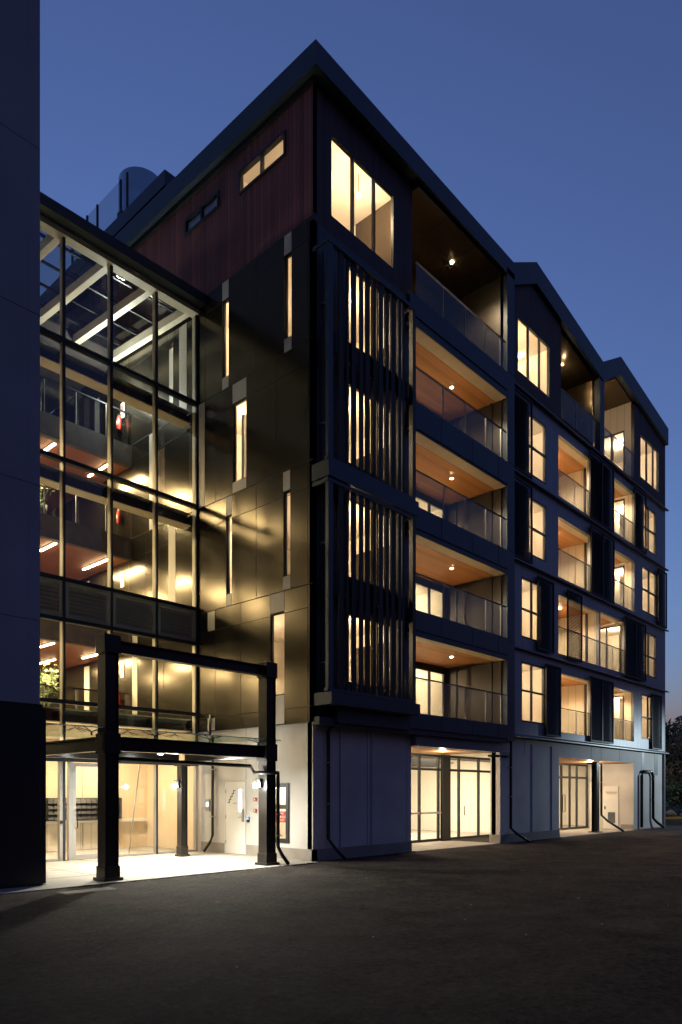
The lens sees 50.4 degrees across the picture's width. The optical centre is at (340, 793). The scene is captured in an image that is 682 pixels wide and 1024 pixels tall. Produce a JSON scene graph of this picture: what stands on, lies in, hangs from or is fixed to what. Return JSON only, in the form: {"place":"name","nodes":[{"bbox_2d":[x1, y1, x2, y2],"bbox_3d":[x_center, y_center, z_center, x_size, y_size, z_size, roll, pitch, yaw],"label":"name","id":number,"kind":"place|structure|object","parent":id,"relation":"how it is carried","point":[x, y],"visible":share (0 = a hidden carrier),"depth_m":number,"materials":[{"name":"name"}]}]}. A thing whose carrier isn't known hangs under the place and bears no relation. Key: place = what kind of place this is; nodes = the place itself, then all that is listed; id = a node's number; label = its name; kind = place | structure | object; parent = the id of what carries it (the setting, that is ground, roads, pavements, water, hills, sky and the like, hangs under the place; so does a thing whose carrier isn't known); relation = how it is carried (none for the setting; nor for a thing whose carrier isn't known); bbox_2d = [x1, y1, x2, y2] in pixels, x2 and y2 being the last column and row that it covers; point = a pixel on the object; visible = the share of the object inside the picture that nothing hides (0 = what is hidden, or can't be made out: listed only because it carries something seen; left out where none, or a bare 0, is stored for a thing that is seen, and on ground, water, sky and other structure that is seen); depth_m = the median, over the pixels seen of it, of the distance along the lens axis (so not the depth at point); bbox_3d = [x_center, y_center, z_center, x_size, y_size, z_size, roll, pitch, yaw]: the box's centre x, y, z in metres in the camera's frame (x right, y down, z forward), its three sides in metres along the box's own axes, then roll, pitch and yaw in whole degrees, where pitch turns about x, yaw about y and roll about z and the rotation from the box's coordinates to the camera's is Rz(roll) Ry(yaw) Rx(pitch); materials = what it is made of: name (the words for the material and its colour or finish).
{"place":"outdoors","nodes":[
{"label":"outdoors","id":0,"kind":"place"},
{"bbox_2d":[0,0,45,888],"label":"neighbouring building","id":1,"kind":"structure","parent":0,"point":[22,788],"depth_m":13.12,"materials":[{"name":"paint"}]},
{"bbox_2d":[0,828,631,894],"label":"concrete pavement","id":2,"kind":"structure","parent":0,"point":[70,874],"depth_m":17.02,"materials":[{"name":"grey concrete"}]},
{"bbox_2d":[40,192,206,861],"bbox_3d":[-12.687,-6.530,22.944,15.700,16.500,9.200,0,0,43],"label":"glass atrium","id":3,"kind":"object","parent":2,"relation":"on","point":[77,615],"visible":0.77,"depth_m":20.54,"materials":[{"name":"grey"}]},
{"bbox_2d":[40,642,54,646],"bbox_3d":[-9.052,-4.566,22.318,0.900,0.043,0.100,0,0,43],"label":"light bar","id":4,"kind":"object","parent":3,"relation":"attached to","point":[47,644],"visible":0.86,"depth_m":22.22,"materials":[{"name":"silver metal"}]},
{"bbox_2d":[40,658,55,663],"bbox_3d":[-10.233,-4.566,25.170,1.300,0.043,0.100,0,0,43],"label":"light bar","id":5,"kind":"object","parent":3,"relation":"attached to","point":[49,660],"visible":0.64,"depth_m":25.04,"materials":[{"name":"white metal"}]},
{"bbox_2d":[40,484,56,513],"bbox_3d":[-9.113,-9.019,21.863,1.008,1.398,1.052,0,0,0],"label":"indoor plant","id":6,"kind":"object","parent":3,"relation":"on","point":[42,505],"visible":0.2,"depth_m":21.79,"materials":[{"name":"green plant"}]},
{"bbox_2d":[40,542,56,550],"bbox_3d":[-9.043,-7.596,22.364,1.050,0.043,0.100,0,0,43],"label":"light bar","id":7,"kind":"object","parent":3,"relation":"attached to","point":[48,546],"visible":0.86,"depth_m":22.27,"materials":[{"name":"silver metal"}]},
{"bbox_2d":[40,663,59,706],"bbox_3d":[-8.956,-3.086,21.968,0.859,1.825,1.141,0,0,-20],"label":"indoor plant","id":8,"kind":"object","parent":3,"relation":"on","point":[48,679],"visible":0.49,"depth_m":21.85,"materials":[{"name":"green plant"}]},
{"bbox_2d":[43,442,56,450],"bbox_3d":[-9.135,-10.636,22.449,1.200,0.043,0.100,0,0,43],"label":"light bar","id":9,"kind":"object","parent":3,"relation":"attached to","point":[51,445],"visible":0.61,"depth_m":22.21,"materials":[{"name":"silver metal"}]},
{"bbox_2d":[46,798,121,820],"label":"mailbox bank","id":10,"kind":"structure","parent":3,"relation":"on","point":[86,808],"depth_m":21.22,"materials":[{"name":"silver metal"}]},
{"bbox_2d":[72,762,97,858],"bbox_3d":[-6.520,0.450,18.753,0.174,2.456,0.896,0,0,43],"label":"entrance door","id":11,"kind":"structure","parent":3,"relation":"in","point":[74,765],"depth_m":18.47,"materials":[{"name":"silver metal"}]},
{"bbox_2d":[81,653,97,658],"bbox_3d":[-8.335,-4.566,24.131,1.100,0.043,0.100,0,0,43],"label":"light bar","id":12,"kind":"object","parent":3,"relation":"attached to","point":[91,655],"visible":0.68,"depth_m":24.12,"materials":[{"name":"white metal"}]},
{"bbox_2d":[82,558,106,569],"bbox_3d":[-8.115,-7.596,24.038,1.750,0.043,0.100,0,0,43],"label":"light bar","id":13,"kind":"object","parent":3,"relation":"attached to","point":[95,564],"visible":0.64,"depth_m":24.04,"materials":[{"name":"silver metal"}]},
{"bbox_2d":[87,463,106,476],"bbox_3d":[-7.977,-10.636,23.870,1.380,0.043,0.100,0,0,43],"label":"light bar","id":14,"kind":"object","parent":3,"relation":"attached to","point":[100,468],"visible":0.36,"depth_m":23.71,"materials":[{"name":"silver metal"}]},
{"bbox_2d":[128,765,139,853],"bbox_3d":[-5.728,0.445,20.097,0.036,2.455,0.364,0,0,43],"label":"leaning pole","id":15,"kind":"object","parent":3,"relation":"on","point":[134,809],"visible":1,"depth_m":20.08,"materials":[{"name":"silver metal"}]},
{"bbox_2d":[46,633,289,881],"bbox_3d":[-4.836,-0.682,16.785,4.797,4.795,5.562,0,0,43],"label":"steel entrance frame","id":16,"kind":"object","parent":2,"relation":"on","point":[108,747],"visible":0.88,"depth_m":15.56,"materials":[{"name":"black metal"}]},
{"bbox_2d":[172,780,179,788],"bbox_3d":[-4.409,-0.232,19.315,0.110,0.223,0.215,0,0,43],"label":"post lamp","id":17,"kind":"object","parent":16,"relation":"attached to","point":[177,785],"visible":1,"depth_m":19.32,"materials":[{"name":"white"}]},
{"bbox_2d":[253,779,261,787],"bbox_3d":[-1.964,-0.232,17.040,0.110,0.223,0.215,0,0,43],"label":"post lamp","id":18,"kind":"object","parent":16,"relation":"attached to","point":[258,783],"visible":1,"depth_m":17.04,"materials":[{"name":"white"}]},
{"bbox_2d":[0,798,681,1023],"bbox_3d":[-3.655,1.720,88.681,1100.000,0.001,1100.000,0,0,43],"label":"asphalt ground","id":19,"kind":"structure","parent":0,"point":[310,950],"depth_m":8.40,"materials":[{"name":"grey asphalt"}]},
{"bbox_2d":[57,887,115,894],"bbox_3d":[-4.451,1.724,12.755,0.380,0.032,0.950,0,0,43],"label":"drain grate","id":20,"kind":"object","parent":19,"relation":"on","point":[87,890],"visible":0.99,"depth_m":12.71,"materials":[{"name":"grey metal"}]},
{"bbox_2d":[40,39,668,861],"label":"apartment building","id":21,"kind":"structure","parent":19,"relation":"on","point":[514,657],"depth_m":21.79,"materials":[{"name":"paint"}]},
{"bbox_2d":[116,413,122,430],"bbox_3d":[-7.323,-12.260,23.983,0.215,0.560,0.200,0,0,-11],"label":"fire extinguisher","id":22,"kind":"object","parent":21,"relation":"attached to","point":[119,424],"visible":1,"depth_m":23.91,"materials":[{"name":"red paint"}]},
{"bbox_2d":[116,509,122,524],"bbox_3d":[-7.323,-9.160,23.983,0.215,0.560,0.200,0,0,-11],"label":"fire extinguisher","id":23,"kind":"object","parent":21,"relation":"attached to","point":[119,518],"visible":0.92,"depth_m":23.90,"materials":[{"name":"red paint"}]},
{"bbox_2d":[121,662,123,677],"bbox_3d":[-7.245,-4.080,24.031,0.200,0.500,0.016,0,0,43],"label":"fire notice","id":24,"kind":"object","parent":21,"relation":"attached to","point":[122,669],"visible":1,"depth_m":24.02,"materials":[{"name":"white paint"}]},
{"bbox_2d":[121,571,123,586],"bbox_3d":[-7.245,-7.080,24.031,0.200,0.500,0.016,0,0,43],"label":"fire notice","id":25,"kind":"object","parent":21,"relation":"attached to","point":[122,579],"visible":1,"depth_m":24.02,"materials":[{"name":"white paint"}]},
{"bbox_2d":[121,403,123,418],"bbox_3d":[-7.245,-12.680,24.031,0.200,0.500,0.016,0,0,43],"label":"fire notice","id":26,"kind":"object","parent":21,"relation":"attached to","point":[122,408],"visible":0.75,"depth_m":24.02,"materials":[{"name":"white paint"}]},
{"bbox_2d":[118,166,156,211],"bbox_3d":[-7.526,-21.465,27.300,1.640,2.850,1.640,0,0,43],"label":"roof drum","id":27,"kind":"object","parent":21,"relation":"on","point":[141,179],"visible":0.18,"depth_m":26.53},
{"bbox_2d":[184,190,218,236],"bbox_3d":[-4.081,-17.010,21.319,1.646,0.476,0.100,0,0,43],"label":"top window","id":28,"kind":"structure","parent":21,"relation":"in","point":[200,210],"depth_m":21.30,"materials":[{"name":"grey"}]},
{"bbox_2d":[205,799,209,810],"bbox_3d":[-3.879,0.350,21.088,0.200,0.340,0.045,0,0,43],"label":"intercom panel","id":29,"kind":"object","parent":21,"relation":"attached to","point":[207,804],"visible":1,"depth_m":21.07,"materials":[{"name":"silver metal"}]},
{"bbox_2d":[224,299,228,376],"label":"slot window","id":30,"kind":"structure","parent":21,"relation":"in","point":[226,301],"depth_m":20.49,"materials":[{"name":"grey"}]},
{"bbox_2d":[227,515,231,593],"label":"slot window","id":31,"kind":"structure","parent":21,"relation":"in","point":[228,521],"depth_m":20.40,"materials":[{"name":"grey"}]},
{"bbox_2d":[225,781,245,854],"bbox_3d":[-2.958,0.690,20.258,0.900,2.020,0.182,0,0,43],"label":"stair door","id":32,"kind":"structure","parent":21,"relation":"in","point":[235,792],"depth_m":20.25,"materials":[{"name":"white paint"}]},
{"bbox_2d":[234,399,245,481],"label":"slot window","id":33,"kind":"structure","parent":21,"relation":"in","point":[235,406],"depth_m":20.19,"materials":[{"name":"grey"}]},
{"bbox_2d":[239,130,285,195],"bbox_3d":[-2.115,-16.920,19.512,1.886,0.656,0.100,0,0,43],"label":"top window","id":34,"kind":"structure","parent":21,"relation":"in","point":[260,156],"depth_m":19.48,"materials":[{"name":"grey"}]},
{"bbox_2d":[272,612,283,694],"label":"slot window","id":35,"kind":"structure","parent":21,"relation":"in","point":[281,612],"depth_m":19.13,"materials":[{"name":"grey"}]},
{"bbox_2d":[280,811,285,822],"bbox_3d":[-1.648,0.625,19.148,0.690,0.290,0.013,0,0,43],"label":"safety sign","id":36,"kind":"object","parent":21,"relation":"attached to","point":[283,817],"visible":0.47,"depth_m":19.02,"materials":[{"name":"red paint"}]},
{"bbox_2d":[280,783,288,842],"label":"ground window","id":37,"kind":"structure","parent":21,"relation":"in","point":[282,840],"depth_m":18.81,"materials":[{"name":"grey"}]},
{"bbox_2d":[285,491,289,575],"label":"slot window","id":38,"kind":"structure","parent":21,"relation":"in","point":[288,492],"depth_m":18.78,"materials":[{"name":"grey"}]},
{"bbox_2d":[286,253,291,337],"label":"slot window","id":39,"kind":"structure","parent":21,"relation":"in","point":[290,255],"depth_m":18.75,"materials":[{"name":"grey"}]},
{"bbox_2d":[344,662,350,689],"bbox_3d":[0.110,-2.828,18.341,0.375,0.947,0.365,0,0,43],"label":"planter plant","id":40,"kind":"object","parent":21,"relation":"on","point":[345,679],"visible":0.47,"depth_m":18.34,"materials":[{"name":"green plant"}]},
{"bbox_2d":[357,174,359,198],"bbox_3d":[0.502,-17.445,20.814,0.100,0.670,0.100,0,0,43],"label":"pendant lamp","id":41,"kind":"object","parent":21,"relation":"hanging from","point":[358,195],"visible":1,"depth_m":20.81,"materials":[{"name":"white"}]},
{"bbox_2d":[330,132,394,270],"bbox_3d":[0.585,-15.935,19.678,0.100,2.186,2.676,0,0,43],"label":"corner window","id":42,"kind":"structure","parent":21,"relation":"in","point":[353,159],"depth_m":19.79,"materials":[{"name":"grey"}]},
{"bbox_2d":[345,262,389,369],"bbox_3d":[0.747,-12.790,19.692,0.080,2.176,1.996,0,0,43],"label":"screened window","id":43,"kind":"structure","parent":21,"relation":"in","point":[357,274],"depth_m":19.91,"materials":[{"name":"grey"}]},
{"bbox_2d":[345,380,389,481],"bbox_3d":[0.747,-9.720,19.692,0.080,2.156,1.996,0,0,43],"label":"screened window","id":44,"kind":"structure","parent":21,"relation":"in","point":[357,389],"depth_m":19.91,"materials":[{"name":"grey"}]},
{"bbox_2d":[345,496,389,590],"bbox_3d":[0.747,-6.710,19.692,0.080,2.136,1.996,0,0,43],"label":"screened window","id":45,"kind":"structure","parent":21,"relation":"in","point":[345,496],"depth_m":19.91,"materials":[{"name":"grey"}]},
{"bbox_2d":[345,612,389,688],"bbox_3d":[0.747,-3.805,19.692,0.080,1.846,1.996,0,0,43],"label":"screened window","id":46,"kind":"structure","parent":21,"relation":"in","point":[357,616],"depth_m":19.91,"materials":[{"name":"grey"}]},
{"bbox_2d":[416,666,444,716],"bbox_3d":[2.144,-3.305,24.432,0.080,2.086,4.666,0,0,43],"label":"sliding door","id":47,"kind":"structure","parent":21,"relation":"in","point":[420,668],"depth_m":25.46,"materials":[{"name":"grey"}]},
{"bbox_2d":[416,581,444,618],"bbox_3d":[2.144,-6.240,24.432,0.080,2.056,4.666,0,0,43],"label":"sliding door","id":48,"kind":"structure","parent":21,"relation":"in","point":[430,588],"depth_m":25.44,"materials":[{"name":"grey"}]},
{"bbox_2d":[416,494,444,518],"bbox_3d":[2.144,-9.215,24.432,0.080,2.046,4.666,0,0,43],"label":"sliding door","id":49,"kind":"structure","parent":21,"relation":"in","point":[429,503],"depth_m":25.44,"materials":[{"name":"grey"}]},
{"bbox_2d":[521,576,540,641],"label":"window","id":50,"kind":"structure","parent":21,"relation":"in","point":[530,611],"depth_m":26.34,"materials":[{"name":"grey"}]},
{"bbox_2d":[521,661,544,724],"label":"window","id":51,"kind":"structure","parent":21,"relation":"in","point":[531,692],"depth_m":26.37,"materials":[{"name":"grey"}]},
{"bbox_2d":[517,314,549,398],"bbox_3d":[7.014,-15.850,26.448,0.080,2.016,2.486,0,0,43],"label":"top floor window","id":52,"kind":"structure","parent":21,"relation":"in","point":[519,318],"depth_m":26.60,"materials":[{"name":"grey"}]},
{"bbox_2d":[528,412,545,484],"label":"window","id":53,"kind":"structure","parent":21,"relation":"in","point":[543,454],"depth_m":27.11,"materials":[{"name":"grey"}]},
{"bbox_2d":[528,496,545,562],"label":"window","id":54,"kind":"structure","parent":21,"relation":"in","point":[543,534],"depth_m":27.11,"materials":[{"name":"grey"}]},
{"bbox_2d":[600,625,621,672],"bbox_3d":[12.083,-6.480,33.436,1.716,2.296,0.080,0,0,43],"label":"loggia door","id":55,"kind":"structure","parent":21,"relation":"in","point":[620,626],"depth_m":33.00,"materials":[{"name":"grey"}]},
{"bbox_2d":[603,786,618,828],"bbox_3d":[12.816,0.680,34.440,0.720,2.020,0.070,0,0,43],"label":"service door","id":56,"kind":"structure","parent":21,"relation":"in","point":[610,793],"depth_m":34.41,"materials":[{"name":"white paint"}]},
{"bbox_2d":[604,430,624,471],"bbox_3d":[12.765,-15.700,34.222,1.256,2.396,0.080,0,0,43],"label":"balcony door","id":57,"kind":"structure","parent":21,"relation":"in","point":[623,432],"depth_m":34.05,"materials":[{"name":"grey"}]},
{"bbox_2d":[614,695,623,739],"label":"loggia door","id":58,"kind":"structure","parent":21,"relation":"in","point":[620,695],"depth_m":33.83,"materials":[{"name":"grey"}]},
{"bbox_2d":[614,498,624,537],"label":"loggia door","id":59,"kind":"structure","parent":21,"relation":"in","point":[623,499],"depth_m":33.92,"materials":[{"name":"grey"}]},
{"bbox_2d":[615,565,624,606],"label":"loggia door","id":60,"kind":"structure","parent":21,"relation":"in","point":[623,566],"depth_m":33.88,"materials":[{"name":"grey"}]},
{"bbox_2d":[641,694,650,739],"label":"window","id":61,"kind":"structure","parent":21,"relation":"in","point":[647,696],"depth_m":34.88,"materials":[{"name":"grey"}]},
{"bbox_2d":[643,504,655,555],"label":"window","id":62,"kind":"structure","parent":21,"relation":"in","point":[648,509],"depth_m":34.94,"materials":[{"name":"grey"}]},
{"bbox_2d":[642,566,656,617],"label":"window","id":63,"kind":"structure","parent":21,"relation":"in","point":[648,571],"depth_m":34.99,"materials":[{"name":"grey"}]},
{"bbox_2d":[643,632,655,678],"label":"window","id":64,"kind":"structure","parent":21,"relation":"in","point":[647,633],"depth_m":34.98,"materials":[{"name":"grey"}]},
{"bbox_2d":[640,433,658,492],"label":"top floor window","id":65,"kind":"structure","parent":21,"relation":"in","point":[641,436],"depth_m":35.22,"materials":[{"name":"grey"}]},
{"bbox_2d":[665,817,681,818],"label":"kerb","id":66,"kind":"structure","parent":19,"relation":"on","point":[673,817],"depth_m":47.99,"materials":[{"name":"concrete"}]},
{"bbox_2d":[40,0,681,737],"label":"sky","id":67,"kind":"structure","parent":0,"point":[556,124],"materials":[{"name":"blue"}]},
{"bbox_2d":[665,800,681,816],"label":"planted verge","id":68,"kind":"structure","parent":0,"point":[677,811],"depth_m":73.35,"materials":[{"name":"green plant"}]},
{"bbox_2d":[665,810,676,816],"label":"boulder","id":69,"kind":"object","parent":68,"relation":"on","point":[670,813],"visible":0.66,"depth_m":49.30,"materials":[{"name":"grey stone"}]},
{"bbox_2d":[665,779,680,810],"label":"shrub","id":70,"kind":"object","parent":68,"relation":"on","point":[670,796],"visible":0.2,"depth_m":52.36,"materials":[{"name":"green plant"}]},
{"bbox_2d":[665,728,681,792],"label":"olive tree","id":71,"kind":"object","parent":68,"relation":"on","point":[676,750],"visible":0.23,"depth_m":58.23,"materials":[{"name":"green plant"}]},
{"bbox_2d":[665,715,681,769],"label":"dark tree","id":72,"kind":"object","parent":68,"relation":"on","point":[668,734],"visible":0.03,"depth_m":66.91,"materials":[{"name":"green plant"}]},
{"bbox_2d":[665,731,681,778],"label":"dark tree","id":73,"kind":"object","parent":68,"relation":"on","point":[676,760],"visible":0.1,"depth_m":61.05,"materials":[{"name":"green plant"}]},
{"bbox_2d":[665,759,681,790],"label":"olive tree","id":74,"kind":"object","parent":68,"relation":"on","point":[670,772],"visible":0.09,"depth_m":53.58,"materials":[{"name":"green plant"}]},
{"bbox_2d":[666,783,681,814],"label":"shrub","id":75,"kind":"object","parent":68,"relation":"on","point":[680,798],"visible":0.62,"depth_m":52.97,"materials":[{"name":"green plant"}]}
]}

